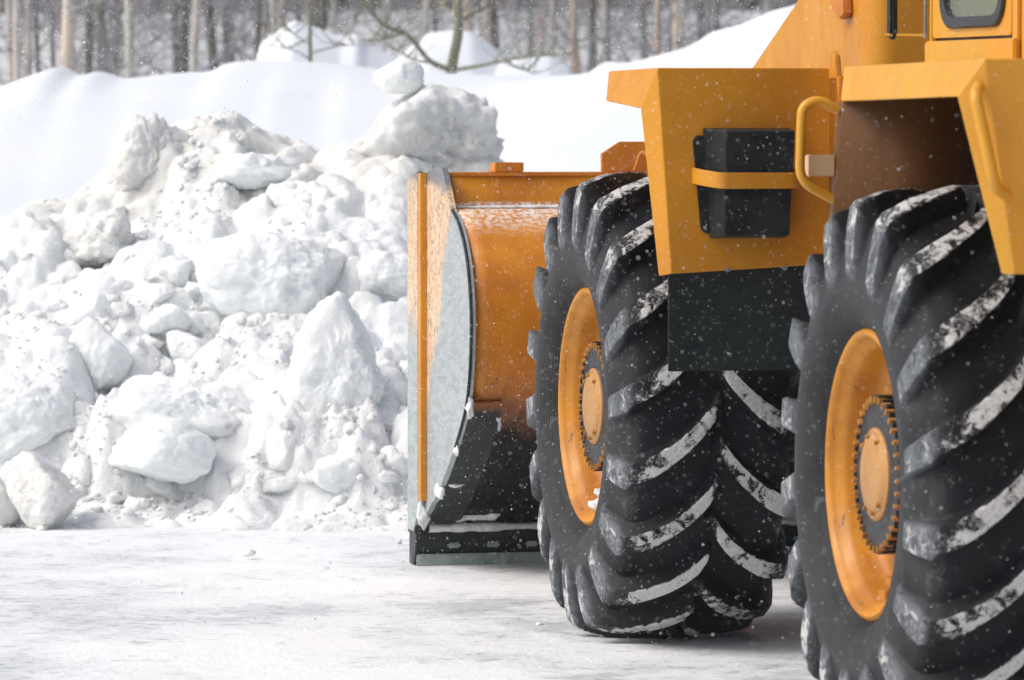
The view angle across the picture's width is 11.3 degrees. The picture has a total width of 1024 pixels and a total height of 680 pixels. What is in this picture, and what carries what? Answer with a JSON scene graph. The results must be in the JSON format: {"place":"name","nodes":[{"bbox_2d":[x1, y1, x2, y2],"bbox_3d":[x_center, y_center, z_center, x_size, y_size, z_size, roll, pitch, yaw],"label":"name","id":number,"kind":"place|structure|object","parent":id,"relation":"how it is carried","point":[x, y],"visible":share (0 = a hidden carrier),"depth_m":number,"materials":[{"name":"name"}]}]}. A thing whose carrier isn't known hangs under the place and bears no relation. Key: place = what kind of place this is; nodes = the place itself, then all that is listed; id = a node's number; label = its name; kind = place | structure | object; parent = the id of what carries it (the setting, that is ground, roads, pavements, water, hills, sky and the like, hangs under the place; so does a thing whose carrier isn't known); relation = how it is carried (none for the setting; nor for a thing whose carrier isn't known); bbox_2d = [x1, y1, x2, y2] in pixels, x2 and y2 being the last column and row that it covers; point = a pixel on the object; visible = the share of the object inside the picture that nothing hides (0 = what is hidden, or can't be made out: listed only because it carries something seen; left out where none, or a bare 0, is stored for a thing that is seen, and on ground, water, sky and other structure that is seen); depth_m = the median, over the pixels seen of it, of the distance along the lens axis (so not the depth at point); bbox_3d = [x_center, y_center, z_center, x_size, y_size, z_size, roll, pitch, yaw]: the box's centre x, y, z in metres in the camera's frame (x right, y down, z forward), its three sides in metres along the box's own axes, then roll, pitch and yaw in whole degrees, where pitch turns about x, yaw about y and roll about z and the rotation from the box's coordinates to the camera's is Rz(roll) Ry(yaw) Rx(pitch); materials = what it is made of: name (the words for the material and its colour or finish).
{"place":"outdoors","nodes":[
{"label":"outdoors","id":0,"kind":"place"},
{"bbox_2d":[0,9,816,679],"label":"ground","id":1,"kind":"structure","parent":0,"point":[396,633],"depth_m":20.88,"materials":[{"name":"snow"}]},
{"bbox_2d":[0,478,20,526],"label":"snow boulder","id":2,"kind":"object","parent":1,"relation":"on","point":[6,516],"visible":0.82,"depth_m":25.18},
{"bbox_2d":[0,0,57,83],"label":"birch tree","id":3,"kind":"object","parent":1,"relation":"on","point":[8,4],"visible":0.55,"depth_m":70.56,"materials":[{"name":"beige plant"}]},
{"bbox_2d":[0,0,58,72],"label":"bare tree","id":4,"kind":"object","parent":1,"relation":"on","point":[36,38],"visible":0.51,"depth_m":69.36,"materials":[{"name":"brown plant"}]},
{"bbox_2d":[0,0,80,84],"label":"birch tree","id":5,"kind":"object","parent":1,"relation":"on","point":[28,48],"visible":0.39,"depth_m":67.67,"materials":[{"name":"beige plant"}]},
{"bbox_2d":[0,0,81,81],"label":"birch tree","id":6,"kind":"object","parent":1,"relation":"on","point":[17,44],"visible":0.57,"depth_m":59.83,"materials":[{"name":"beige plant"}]},
{"bbox_2d":[1,451,81,529],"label":"snow boulder","id":7,"kind":"object","parent":1,"relation":"on","point":[61,505],"visible":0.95,"depth_m":25.04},
{"bbox_2d":[37,0,58,67],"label":"bare tree","id":8,"kind":"object","parent":1,"relation":"on","point":[52,53],"visible":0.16,"depth_m":76.08,"materials":[{"name":"grey plant"}]},
{"bbox_2d":[9,0,94,72],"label":"bare tree","id":9,"kind":"object","parent":1,"relation":"on","point":[38,58],"visible":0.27,"depth_m":69.16,"materials":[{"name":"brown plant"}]},
{"bbox_2d":[0,0,179,77],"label":"bare tree","id":10,"kind":"object","parent":1,"relation":"on","point":[88,58],"visible":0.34,"depth_m":66.39,"materials":[{"name":"grey plant"}]},
{"bbox_2d":[38,0,172,73],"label":"birch tree","id":11,"kind":"object","parent":1,"relation":"on","point":[83,64],"visible":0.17,"depth_m":73.25,"materials":[{"name":"grey plant"}]},
{"bbox_2d":[43,0,177,76],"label":"birch tree","id":12,"kind":"object","parent":1,"relation":"on","point":[67,42],"visible":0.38,"depth_m":57.49,"materials":[{"name":"white plant"}]},
{"bbox_2d":[50,0,175,77],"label":"birch tree","id":13,"kind":"object","parent":1,"relation":"on","point":[129,49],"visible":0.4,"depth_m":60.99,"materials":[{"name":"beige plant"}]},
{"bbox_2d":[104,0,150,75],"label":"bare tree","id":14,"kind":"object","parent":1,"relation":"on","point":[117,20],"visible":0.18,"depth_m":77.61,"materials":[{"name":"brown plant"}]},
{"bbox_2d":[74,0,193,76],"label":"birch tree","id":15,"kind":"object","parent":1,"relation":"on","point":[140,32],"visible":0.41,"depth_m":64.04,"materials":[{"name":"white plant"}]},
{"bbox_2d":[74,0,210,75],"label":"bare tree","id":16,"kind":"object","parent":1,"relation":"on","point":[97,40],"visible":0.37,"depth_m":68.74,"materials":[{"name":"grey plant"}]},
{"bbox_2d":[78,0,209,75],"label":"bare tree","id":17,"kind":"object","parent":1,"relation":"on","point":[100,18],"visible":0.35,"depth_m":64.99,"materials":[{"name":"grey plant"}]},
{"bbox_2d":[121,0,228,72],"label":"bare tree","id":18,"kind":"object","parent":1,"relation":"on","point":[174,19],"visible":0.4,"depth_m":74.52,"materials":[{"name":"grey plant"}]},
{"bbox_2d":[95,0,270,76],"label":"bare tree","id":19,"kind":"object","parent":1,"relation":"on","point":[183,43],"visible":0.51,"depth_m":68.67,"materials":[{"name":"grey plant"}]},
{"bbox_2d":[134,0,269,70],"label":"bare tree","id":20,"kind":"object","parent":1,"relation":"on","point":[211,44],"visible":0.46,"depth_m":70.80,"materials":[{"name":"grey plant"}]},
{"bbox_2d":[160,0,269,73],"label":"birch tree","id":21,"kind":"object","parent":1,"relation":"on","point":[195,38],"visible":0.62,"depth_m":64.21,"materials":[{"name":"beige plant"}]},
{"bbox_2d":[180,0,256,63],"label":"bare tree","id":22,"kind":"object","parent":1,"relation":"on","point":[224,33],"visible":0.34,"depth_m":73.25,"materials":[{"name":"grey plant"}]},
{"bbox_2d":[160,0,277,70],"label":"birch tree","id":23,"kind":"object","parent":1,"relation":"on","point":[273,7],"visible":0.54,"depth_m":66.34,"materials":[{"name":"white plant"}]},
{"bbox_2d":[178,0,261,68],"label":"bare tree","id":24,"kind":"object","parent":1,"relation":"on","point":[259,16],"visible":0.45,"depth_m":68.61,"materials":[{"name":"grey plant"}]},
{"bbox_2d":[189,0,256,62],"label":"bare tree","id":25,"kind":"object","parent":1,"relation":"on","point":[238,13],"visible":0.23,"depth_m":78.75,"materials":[{"name":"grey plant"}]},
{"bbox_2d":[171,0,287,60],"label":"birch tree","id":26,"kind":"object","parent":1,"relation":"on","point":[263,30],"visible":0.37,"depth_m":73.43,"materials":[{"name":"white plant"}]},
{"bbox_2d":[0,111,528,531],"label":"snow pile","id":27,"kind":"object","parent":1,"relation":"on","point":[242,442],"visible":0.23,"depth_m":26.49,"materials":[{"name":"snow"}]},
{"bbox_2d":[0,369,75,464],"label":"snow block","id":28,"kind":"object","parent":27,"relation":"on","point":[46,412],"depth_m":25.66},
{"bbox_2d":[19,298,68,318],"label":"snow block","id":29,"kind":"object","parent":27,"relation":"on","point":[45,306],"depth_m":26.92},
{"bbox_2d":[46,271,81,284],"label":"snow block","id":30,"kind":"object","parent":27,"relation":"on","point":[57,278],"depth_m":27.21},
{"bbox_2d":[63,244,89,269],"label":"snow block","id":31,"kind":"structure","parent":27,"relation":"on","point":[72,257],"depth_m":27.40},
{"bbox_2d":[62,455,91,486],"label":"snow block","id":32,"kind":"object","parent":27,"relation":"on","point":[84,477],"depth_m":25.56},
{"bbox_2d":[71,414,90,432],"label":"snow block","id":33,"kind":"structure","parent":27,"relation":"on","point":[83,420],"depth_m":25.77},
{"bbox_2d":[68,292,117,323],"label":"snow block","id":34,"kind":"object","parent":27,"relation":"on","point":[97,305],"depth_m":26.70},
{"bbox_2d":[63,208,134,269],"bbox_3d":[-2.197,-0.519,27.485,0.425,0.364,0.325,0,3,0],"label":"snow block","id":35,"kind":"object","parent":27,"relation":"on","point":[99,236],"depth_m":27.41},
{"bbox_2d":[69,317,132,389],"bbox_3d":[-2.087,0.081,26.216,0.325,0.397,0.235,0,3,0],"label":"snow block","id":36,"kind":"object","parent":27,"relation":"on","point":[92,328],"depth_m":26.13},
{"bbox_2d":[109,493,126,502],"bbox_3d":[-1.942,0.784,25.466,0.107,0.059,0.072,5,17,-46],"label":"snow lump","id":37,"kind":"object","parent":27,"relation":"on","point":[120,498],"visible":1,"depth_m":25.43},
{"bbox_2d":[109,279,133,290],"bbox_3d":[-2.023,-0.286,26.863,0.121,0.066,0.111,-2,3,-32],"label":"snow lump","id":38,"kind":"object","parent":27,"relation":"on","point":[120,284],"visible":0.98,"depth_m":26.83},
{"bbox_2d":[110,301,133,316],"bbox_3d":[-1.998,-0.156,26.534,0.132,0.091,0.115,2,3,38],"label":"snow lump","id":39,"kind":"object","parent":27,"relation":"on","point":[118,308],"visible":0.99,"depth_m":26.50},
{"bbox_2d":[122,497,150,511],"bbox_3d":[-1.849,0.832,25.441,0.138,0.122,0.118,2,4,42],"label":"snowball","id":40,"kind":"object","parent":27,"relation":"on","point":[137,505],"visible":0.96,"depth_m":25.40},
{"bbox_2d":[105,112,188,192],"bbox_3d":[-1.999,-0.908,28.157,0.481,0.669,0.390,-2,3,-37],"label":"snow mound","id":41,"kind":"object","parent":27,"relation":"on","point":[140,149],"visible":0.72,"depth_m":28.02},
{"bbox_2d":[130,283,176,306],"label":"snow block","id":42,"kind":"object","parent":27,"relation":"on","point":[168,291],"depth_m":26.62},
{"bbox_2d":[141,334,165,348],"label":"snow block","id":43,"kind":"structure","parent":27,"relation":"on","point":[147,339],"depth_m":26.40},
{"bbox_2d":[108,414,216,483],"bbox_3d":[-1.712,0.544,25.524,0.452,0.369,0.500,-2,3,-40],"label":"snow block","id":44,"kind":"object","parent":27,"relation":"on","point":[156,428],"depth_m":25.36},
{"bbox_2d":[145,477,184,501],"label":"snow block","id":45,"kind":"object","parent":27,"relation":"on","point":[161,489],"depth_m":25.54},
{"bbox_2d":[139,303,190,335],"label":"snow block","id":46,"kind":"object","parent":27,"relation":"on","point":[170,319],"depth_m":26.44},
{"bbox_2d":[157,356,174,374],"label":"snow block","id":47,"kind":"object","parent":27,"relation":"on","point":[166,363],"depth_m":26.31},
{"bbox_2d":[158,259,193,286],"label":"snow block","id":48,"kind":"object","parent":27,"relation":"on","point":[186,265],"depth_m":26.92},
{"bbox_2d":[108,375,255,438],"bbox_3d":[-1.616,0.387,25.758,0.781,0.414,0.538,0,3,0],"label":"snow block","id":49,"kind":"object","parent":27,"relation":"on","point":[144,391],"depth_m":25.59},
{"bbox_2d":[166,330,203,360],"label":"snow block","id":50,"kind":"object","parent":27,"relation":"on","point":[179,343],"depth_m":26.36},
{"bbox_2d":[184,281,200,302],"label":"snow block","id":51,"kind":"object","parent":27,"relation":"on","point":[195,293],"depth_m":26.77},
{"bbox_2d":[189,257,197,282],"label":"snow block","id":52,"kind":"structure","parent":27,"relation":"on","point":[193,272],"depth_m":26.97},
{"bbox_2d":[188,311,220,336],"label":"snow block","id":53,"kind":"object","parent":27,"relation":"on","point":[209,320],"depth_m":26.57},
{"bbox_2d":[228,465,248,480],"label":"snow block","id":54,"kind":"object","parent":27,"relation":"on","point":[237,472],"depth_m":25.46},
{"bbox_2d":[234,130,249,150],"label":"snow block","id":55,"kind":"object","parent":27,"relation":"on","point":[241,138],"depth_m":28.11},
{"bbox_2d":[244,313,265,326],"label":"snow block","id":56,"kind":"object","parent":27,"relation":"on","point":[256,319],"depth_m":26.44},
{"bbox_2d":[211,152,302,189],"bbox_3d":[-1.402,-0.915,27.979,0.538,0.208,0.544,0,3,0],"label":"snow slab","id":57,"kind":"object","parent":27,"relation":"on","point":[247,165],"depth_m":27.79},
{"bbox_2d":[195,230,346,316],"bbox_3d":[-1.247,-0.293,26.704,0.779,0.551,0.428,0,3,0],"label":"snow block","id":58,"kind":"object","parent":27,"relation":"on","point":[286,289],"depth_m":26.54,"materials":[{"name":"snow"}]},
{"bbox_2d":[263,380,281,396],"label":"snow block","id":59,"kind":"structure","parent":27,"relation":"on","point":[267,391],"depth_m":25.90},
{"bbox_2d":[249,470,296,492],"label":"snow block","id":60,"kind":"object","parent":27,"relation":"on","point":[282,482],"depth_m":25.38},
{"bbox_2d":[259,340,287,364],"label":"snow block","id":61,"kind":"object","parent":27,"relation":"on","point":[274,352],"depth_m":26.17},
{"bbox_2d":[278,416,292,429],"bbox_3d":[-1.117,0.410,25.509,0.070,0.067,0.079,-1,3,-12],"label":"snow lump","id":62,"kind":"object","parent":27,"relation":"on","point":[285,422],"visible":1,"depth_m":25.48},
{"bbox_2d":[274,322,300,337],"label":"snow block","id":63,"kind":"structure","parent":27,"relation":"on","point":[293,328],"depth_m":26.39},
{"bbox_2d":[266,180,311,207],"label":"snow block","id":64,"kind":"object","parent":27,"relation":"on","point":[291,196],"depth_m":27.63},
{"bbox_2d":[297,468,314,483],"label":"snow block","id":65,"kind":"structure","parent":27,"relation":"on","point":[307,478],"depth_m":25.38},
{"bbox_2d":[287,291,384,412],"bbox_3d":[-0.877,0.143,25.776,0.488,0.779,0.377,0,3,0],"label":"snow block","id":66,"kind":"object","parent":27,"relation":"on","point":[333,380],"depth_m":25.63,"materials":[{"name":"snow"}]},
{"bbox_2d":[332,428,343,450],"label":"snow block","id":67,"kind":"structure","parent":27,"relation":"on","point":[338,432],"depth_m":25.49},
{"bbox_2d":[313,455,365,494],"bbox_3d":[-0.831,0.670,25.416,0.295,0.211,0.251,0,3,0],"label":"snow block","id":68,"kind":"object","parent":27,"relation":"on","point":[326,477],"depth_m":25.31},
{"bbox_2d":[343,409,356,421],"bbox_3d":[-0.804,0.378,25.561,0.076,0.055,0.089,33,10,-33],"label":"snow lump","id":69,"kind":"object","parent":27,"relation":"on","point":[347,413],"visible":0.98,"depth_m":25.54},
{"bbox_2d":[360,281,380,295],"bbox_3d":[-0.734,-0.256,26.657,0.123,0.074,0.098,32,-39,-15],"label":"snow lump","id":70,"kind":"object","parent":27,"relation":"on","point":[372,288],"visible":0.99,"depth_m":26.62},
{"bbox_2d":[356,249,407,301],"bbox_3d":[-0.637,-0.283,26.774,0.377,0.373,0.252,0,3,0],"label":"snow block","id":71,"kind":"object","parent":27,"relation":"on","point":[365,267],"depth_m":26.68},
{"bbox_2d":[378,470,398,483],"bbox_3d":[-0.605,0.670,25.332,0.105,0.066,0.088,0,3,3],"label":"snow lump","id":72,"kind":"object","parent":27,"relation":"on","point":[386,476],"visible":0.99,"depth_m":25.30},
{"bbox_2d":[380,445,407,476],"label":"snow block","id":73,"kind":"object","parent":27,"relation":"on","point":[394,455],"depth_m":25.36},
{"bbox_2d":[399,360,407,382],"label":"snow block","id":74,"kind":"object","parent":27,"relation":"on","point":[403,366],"depth_m":26.12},
{"bbox_2d":[357,84,504,166],"bbox_3d":[-0.484,-1.065,28.390,0.863,0.684,0.625,-2,3,-38],"label":"snow mound","id":75,"kind":"object","parent":27,"relation":"on","point":[447,117],"visible":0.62,"depth_m":28.20,"materials":[{"name":"snow"}]},
{"bbox_2d":[373,57,423,93],"bbox_3d":[-0.614,-1.450,28.365,0.253,0.202,0.252,-2,3,-39],"label":"snowball","id":76,"kind":"object","parent":75,"relation":"on","point":[390,74],"visible":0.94,"depth_m":28.29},
{"bbox_2d":[267,0,330,29],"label":"birch tree","id":77,"kind":"object","parent":1,"relation":"on","point":[283,4],"visible":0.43,"depth_m":74.71,"materials":[{"name":"white plant"}]},
{"bbox_2d":[287,0,348,27],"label":"bare tree","id":78,"kind":"object","parent":1,"relation":"on","point":[319,5],"visible":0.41,"depth_m":78.96,"materials":[{"name":"grey plant"}]},
{"bbox_2d":[256,21,399,68],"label":"snow heap","id":79,"kind":"object","parent":1,"relation":"on","point":[363,53],"visible":0.12,"depth_m":49.90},
{"bbox_2d":[294,0,369,34],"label":"bare tree","id":80,"kind":"object","parent":1,"relation":"on","point":[324,17],"visible":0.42,"depth_m":70.77,"materials":[{"name":"grey plant"}]},
{"bbox_2d":[0,110,790,679],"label":"snow crumbs","id":81,"kind":"object","parent":1,"relation":"on","point":[236,486],"visible":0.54,"depth_m":25.67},
{"bbox_2d":[0,5,794,216],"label":"snow bank","id":82,"kind":"structure","parent":1,"relation":"on","point":[737,49],"depth_m":38.21,"materials":[{"name":"snow"}]},
{"bbox_2d":[254,0,372,61],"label":"sapling","id":83,"kind":"object","parent":82,"relation":"on","point":[309,35],"visible":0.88,"depth_m":47.32,"materials":[{"name":"grey plant"}]},
{"bbox_2d":[335,0,578,73],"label":"bare tree","id":84,"kind":"object","parent":82,"relation":"on","point":[454,52],"visible":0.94,"depth_m":46.67,"materials":[{"name":"grey plant"}]},
{"bbox_2d":[0,0,796,84],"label":"undergrowth","id":85,"kind":"object","parent":1,"relation":"on","point":[464,9],"visible":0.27,"depth_m":78.01,"materials":[{"name":"brown plant"}]},
{"bbox_2d":[4,0,797,14],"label":"woods","id":86,"kind":"object","parent":1,"relation":"on","point":[751,3],"depth_m":124.89,"materials":[{"name":"grey plant"}]},
{"bbox_2d":[394,0,466,49],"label":"birch tree","id":87,"kind":"object","parent":1,"relation":"on","point":[425,7],"visible":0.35,"depth_m":66.46,"materials":[{"name":"white plant"}]},
{"bbox_2d":[414,0,452,31],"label":"bare tree","id":88,"kind":"object","parent":1,"relation":"on","point":[435,28],"visible":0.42,"depth_m":79.17,"materials":[{"name":"grey plant"}]},
{"bbox_2d":[400,30,506,74],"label":"snow heap","id":89,"kind":"object","parent":1,"relation":"on","point":[441,41],"visible":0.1,"depth_m":50.88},
{"bbox_2d":[463,0,473,32],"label":"birch tree","id":90,"kind":"object","parent":1,"relation":"on","point":[472,25],"visible":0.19,"depth_m":92.53,"materials":[{"name":"white plant"}]},
{"bbox_2d":[472,0,533,50],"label":"bare tree","id":91,"kind":"object","parent":1,"relation":"on","point":[493,15],"visible":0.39,"depth_m":79.66,"materials":[{"name":"grey plant"}]},
{"bbox_2d":[482,0,523,45],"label":"birch tree","id":92,"kind":"object","parent":1,"relation":"on","point":[485,33],"visible":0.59,"depth_m":73.12,"materials":[{"name":"white plant"}]},
{"bbox_2d":[512,0,554,58],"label":"birch tree","id":93,"kind":"object","parent":1,"relation":"on","point":[551,27],"visible":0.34,"depth_m":73.86,"materials":[{"name":"white plant"}]},
{"bbox_2d":[495,56,572,75],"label":"snow heap","id":94,"kind":"object","parent":1,"relation":"on","point":[542,63],"visible":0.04,"depth_m":50.55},
{"bbox_2d":[482,0,601,72],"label":"birch tree","id":95,"kind":"object","parent":1,"relation":"on","point":[536,34],"visible":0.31,"depth_m":70.29,"materials":[{"name":"white plant"}]},
{"bbox_2d":[523,0,630,61],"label":"bare tree","id":96,"kind":"object","parent":1,"relation":"on","point":[609,1],"visible":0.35,"depth_m":74.83,"materials":[{"name":"grey plant"}]},
{"bbox_2d":[508,0,665,74],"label":"birch tree","id":97,"kind":"object","parent":1,"relation":"on","point":[573,67],"visible":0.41,"depth_m":61.80,"materials":[{"name":"grey plant"}]},
{"bbox_2d":[552,0,629,66],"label":"birch tree","id":98,"kind":"object","parent":1,"relation":"on","point":[604,6],"visible":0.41,"depth_m":70.92,"materials":[{"name":"white plant"}]},
{"bbox_2d":[536,0,664,70],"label":"bare tree","id":99,"kind":"object","parent":1,"relation":"on","point":[592,8],"visible":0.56,"depth_m":68.33,"materials":[{"name":"grey plant"}]},
{"bbox_2d":[520,0,690,73],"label":"birch tree","id":100,"kind":"object","parent":1,"relation":"on","point":[578,71],"visible":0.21,"depth_m":63.19,"materials":[{"name":"white plant"}]},
{"bbox_2d":[568,0,671,58],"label":"bare tree","id":101,"kind":"object","parent":1,"relation":"on","point":[643,34],"visible":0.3,"depth_m":80.20,"materials":[{"name":"grey plant"}]},
{"bbox_2d":[596,0,697,61],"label":"birch tree","id":102,"kind":"object","parent":1,"relation":"on","point":[683,24],"visible":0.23,"depth_m":66.35,"materials":[{"name":"white plant"}]},
{"bbox_2d":[608,0,691,56],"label":"birch tree","id":103,"kind":"object","parent":1,"relation":"on","point":[676,27],"visible":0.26,"depth_m":63.17,"materials":[{"name":"white plant"}]},
{"bbox_2d":[583,0,736,66],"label":"birch tree","id":104,"kind":"object","parent":1,"relation":"on","point":[657,36],"visible":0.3,"depth_m":61.12,"materials":[{"name":"grey plant"}]},
{"bbox_2d":[615,0,726,58],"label":"birch tree","id":105,"kind":"object","parent":1,"relation":"on","point":[650,12],"visible":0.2,"depth_m":68.31,"materials":[{"name":"grey plant"}]},
{"bbox_2d":[646,0,778,45],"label":"bare tree","id":106,"kind":"object","parent":1,"relation":"on","point":[717,26],"visible":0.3,"depth_m":66.07,"materials":[{"name":"grey plant"}]},
{"bbox_2d":[407,0,1023,679],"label":"wheel loader","id":107,"kind":"object","parent":1,"relation":"on","point":[889,90],"visible":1,"depth_m":18.79,"materials":[{"name":"metal"}]},
{"bbox_2d":[686,0,772,41],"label":"bare tree","id":108,"kind":"object","parent":1,"relation":"on","point":[700,14],"visible":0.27,"depth_m":71.36,"materials":[{"name":"grey plant"}]},
{"bbox_2d":[0,0,1022,679],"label":"falling snow","id":109,"kind":"structure","parent":0,"point":[346,264],"depth_m":21.50,"materials":[{"name":"snow"}]},
{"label":"snow block","id":110,"kind":"object","parent":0,"visible":0},
{"bbox_2d":[266,425,296,470],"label":"snow block","id":111,"kind":"object","parent":110,"relation":"on","point":[281,460],"depth_m":25.44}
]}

